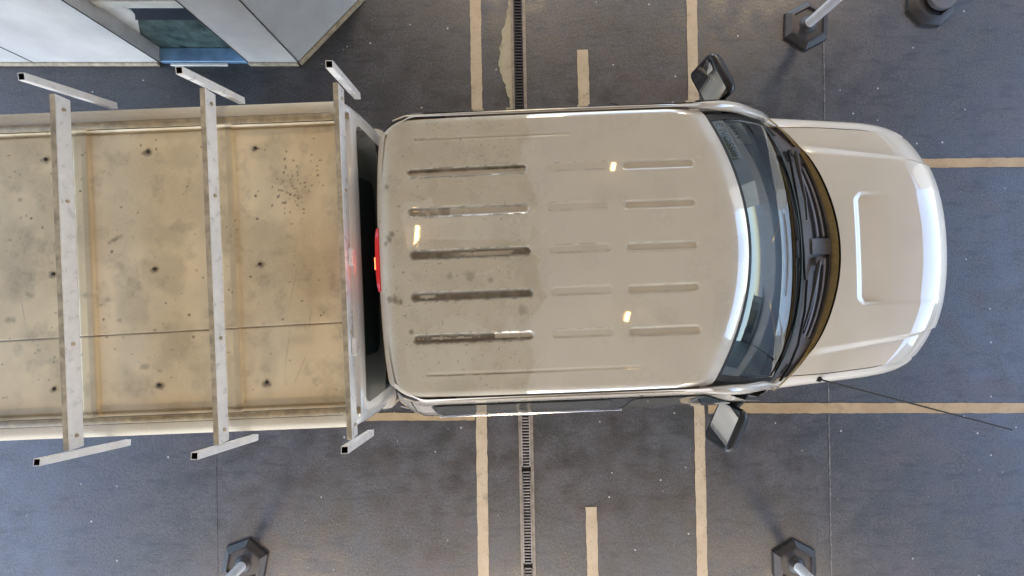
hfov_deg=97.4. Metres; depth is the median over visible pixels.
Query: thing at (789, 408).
line marking
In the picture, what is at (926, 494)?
ground
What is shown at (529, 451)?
drain grate
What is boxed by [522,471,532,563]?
drain grate
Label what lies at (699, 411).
line marking
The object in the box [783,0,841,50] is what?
lane post
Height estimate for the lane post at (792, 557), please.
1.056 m
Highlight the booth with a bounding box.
[0,0,364,65]
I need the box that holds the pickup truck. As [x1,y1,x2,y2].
[0,53,1012,465]
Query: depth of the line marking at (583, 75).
3.95 m
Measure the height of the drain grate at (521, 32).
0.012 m
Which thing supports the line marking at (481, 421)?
on the ground
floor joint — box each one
[216,483,217,575]
[822,0,831,575]
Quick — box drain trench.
[513,0,532,575]
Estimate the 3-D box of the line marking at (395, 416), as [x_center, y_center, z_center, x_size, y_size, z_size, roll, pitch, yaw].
[-1.663,1.133,3.946,2.675,0.001,0.076,0,90,0]
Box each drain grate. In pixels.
[513,0,523,106]
[521,414,530,466]
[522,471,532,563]
[524,567,532,575]
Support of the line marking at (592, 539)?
on the ground
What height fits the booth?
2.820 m
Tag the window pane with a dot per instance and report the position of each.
(163, 33)
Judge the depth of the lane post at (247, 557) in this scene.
3.91 m
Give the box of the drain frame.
[510,0,535,575]
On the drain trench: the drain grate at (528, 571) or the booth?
the drain grate at (528, 571)
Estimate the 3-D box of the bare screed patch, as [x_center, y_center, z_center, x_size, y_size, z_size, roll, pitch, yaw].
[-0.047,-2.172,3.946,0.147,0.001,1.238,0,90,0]
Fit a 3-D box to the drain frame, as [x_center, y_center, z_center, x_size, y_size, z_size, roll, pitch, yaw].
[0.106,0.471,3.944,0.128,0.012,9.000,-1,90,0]
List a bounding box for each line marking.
[366,413,474,420]
[470,0,488,575]
[577,49,589,104]
[585,507,598,575]
[686,0,707,575]
[708,403,1023,413]
[922,158,1023,167]
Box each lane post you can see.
[222,538,268,575]
[772,538,815,575]
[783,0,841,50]
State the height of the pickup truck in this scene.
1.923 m
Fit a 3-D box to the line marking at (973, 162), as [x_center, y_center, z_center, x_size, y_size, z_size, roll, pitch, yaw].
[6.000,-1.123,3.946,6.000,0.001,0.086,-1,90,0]
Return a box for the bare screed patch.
[498,0,511,107]
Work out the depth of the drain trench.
3.94 m
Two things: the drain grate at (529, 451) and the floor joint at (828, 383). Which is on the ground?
the floor joint at (828, 383)
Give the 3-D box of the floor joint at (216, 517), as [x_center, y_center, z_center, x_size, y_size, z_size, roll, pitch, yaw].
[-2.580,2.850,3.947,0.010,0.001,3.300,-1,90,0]
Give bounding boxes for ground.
[0,0,1023,575]

